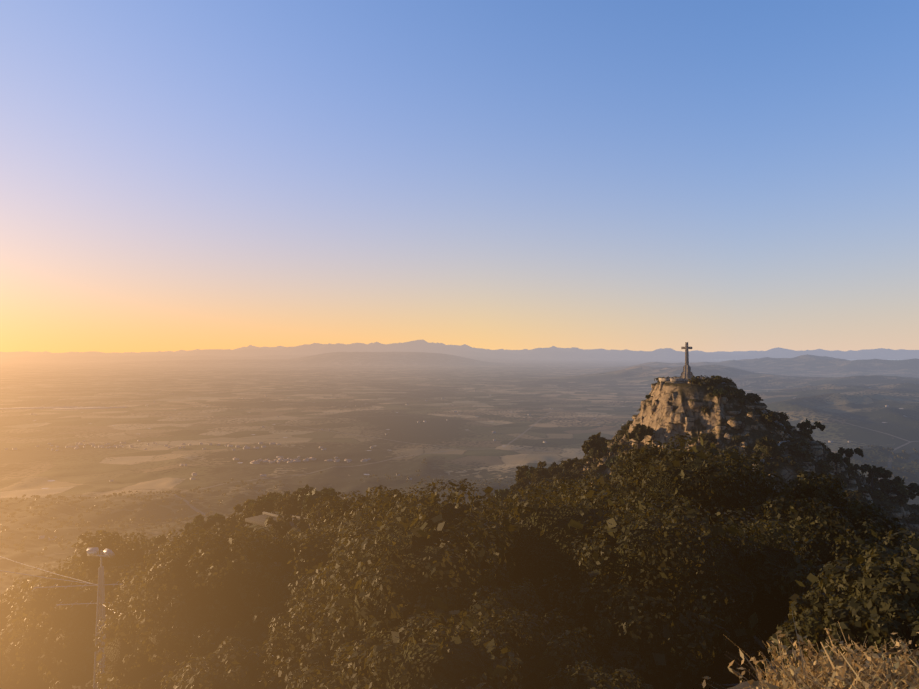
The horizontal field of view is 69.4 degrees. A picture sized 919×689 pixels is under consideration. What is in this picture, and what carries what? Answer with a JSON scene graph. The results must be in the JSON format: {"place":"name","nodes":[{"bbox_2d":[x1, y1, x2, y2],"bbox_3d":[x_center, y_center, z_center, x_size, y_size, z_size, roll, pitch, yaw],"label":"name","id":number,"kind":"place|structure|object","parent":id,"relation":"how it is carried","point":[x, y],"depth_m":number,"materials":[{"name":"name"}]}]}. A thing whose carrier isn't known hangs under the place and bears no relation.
{"place":"outdoors","nodes":[
{"label":"outdoors","id":0,"kind":"place"},
{"bbox_2d":[13,414,902,688],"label":"trees","id":1,"kind":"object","parent":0,"point":[293,509],"depth_m":207.76,"materials":[{"name":"green plant"}]},
{"bbox_2d":[0,340,918,688],"bbox_3d":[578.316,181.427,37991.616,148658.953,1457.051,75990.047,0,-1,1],"label":"terrain","id":2,"kind":"structure","parent":0,"point":[340,402],"depth_m":3920.23,"materials":[{"name":"brown soil"}]},
{"bbox_2d":[245,514,314,530],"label":"hill road bench","id":3,"kind":"object","parent":2,"relation":"on","point":[259,520],"depth_m":178.44,"materials":[{"name":"soil"}]},
{"bbox_2d":[263,511,312,524],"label":"hill road walls","id":4,"kind":"structure","parent":2,"relation":"on","point":[271,514],"depth_m":183.76,"materials":[{"name":"stone"}]},
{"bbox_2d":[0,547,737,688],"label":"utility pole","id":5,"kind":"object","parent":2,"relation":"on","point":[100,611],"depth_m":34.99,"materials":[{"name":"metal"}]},
{"bbox_2d":[0,391,888,540],"bbox_3d":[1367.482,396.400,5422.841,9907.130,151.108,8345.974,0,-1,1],"label":"plain buildings","id":6,"kind":"structure","parent":2,"relation":"on","point":[77,444],"depth_m":2799.91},
{"bbox_2d":[13,371,888,537],"bbox_3d":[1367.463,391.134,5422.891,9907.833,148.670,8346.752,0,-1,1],"label":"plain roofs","id":7,"kind":"structure","parent":6,"relation":"on","point":[278,460],"depth_m":2417.35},
{"bbox_2d":[0,452,918,688],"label":"trees","id":8,"kind":"object","parent":2,"relation":"on","point":[545,555],"depth_m":13.44,"materials":[{"name":"green plant"}]},
{"bbox_2d":[0,445,918,586],"bbox_3d":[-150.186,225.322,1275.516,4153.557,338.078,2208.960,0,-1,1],"label":"trees","id":9,"kind":"object","parent":2,"relation":"on","point":[102,525],"depth_m":1554.33,"materials":[{"name":"plant"}]},
{"bbox_2d":[0,434,918,688],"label":"oak","id":10,"kind":"object","parent":2,"relation":"on","point":[874,582],"depth_m":13.37,"materials":[{"name":"green plant"}]},
{"bbox_2d":[141,376,918,550],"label":"pine","id":11,"kind":"object","parent":2,"relation":"on","point":[312,493],"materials":[{"name":"green plant"}]},
{"bbox_2d":[486,382,918,544],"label":"rocky hill","id":12,"kind":"structure","parent":2,"relation":"on","point":[658,421],"depth_m":217.78,"materials":[{"name":"stone"}]},
{"bbox_2d":[659,377,706,382],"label":"terrace walls","id":13,"kind":"structure","parent":12,"relation":"on","point":[675,380],"depth_m":233.88,"materials":[{"name":"stone"}]},
{"bbox_2d":[681,342,692,377],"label":"cross","id":14,"kind":"object","parent":12,"relation":"on","point":[686,373],"depth_m":238.75,"materials":[{"name":"stone"}]},
{"bbox_2d":[583,376,918,552],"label":"picot boulders","id":15,"kind":"object","parent":12,"relation":"on","point":[734,422],"depth_m":211.29,"materials":[{"name":"stone"}]},
{"bbox_2d":[601,381,906,517],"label":"picot cliff blocks","id":16,"kind":"structure","parent":12,"relation":"on","point":[680,417],"depth_m":214.54,"materials":[{"name":"stone"}]},
{"bbox_2d":[728,680,776,688],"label":"ledge rock","id":17,"kind":"object","parent":2,"relation":"on","point":[742,685],"depth_m":3.51,"materials":[{"name":"grey stone"}]},
{"bbox_2d":[0,0,918,352],"label":"sky","id":18,"kind":"structure","parent":0,"point":[176,175],"materials":[{"name":"blue"}]},
{"bbox_2d":[184,375,918,543],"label":"trees","id":19,"kind":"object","parent":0,"point":[551,471],"materials":[{"name":"green plant"}]},
{"bbox_2d":[720,382,790,465],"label":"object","id":20,"kind":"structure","parent":0,"point":[779,443],"depth_m":212.04,"materials":[{"name":"green plant"}]},
{"bbox_2d":[702,613,918,688],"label":"dry grass","id":21,"kind":"structure","parent":0,"point":[843,672],"depth_m":2.77,"materials":[{"name":"beige plant"}]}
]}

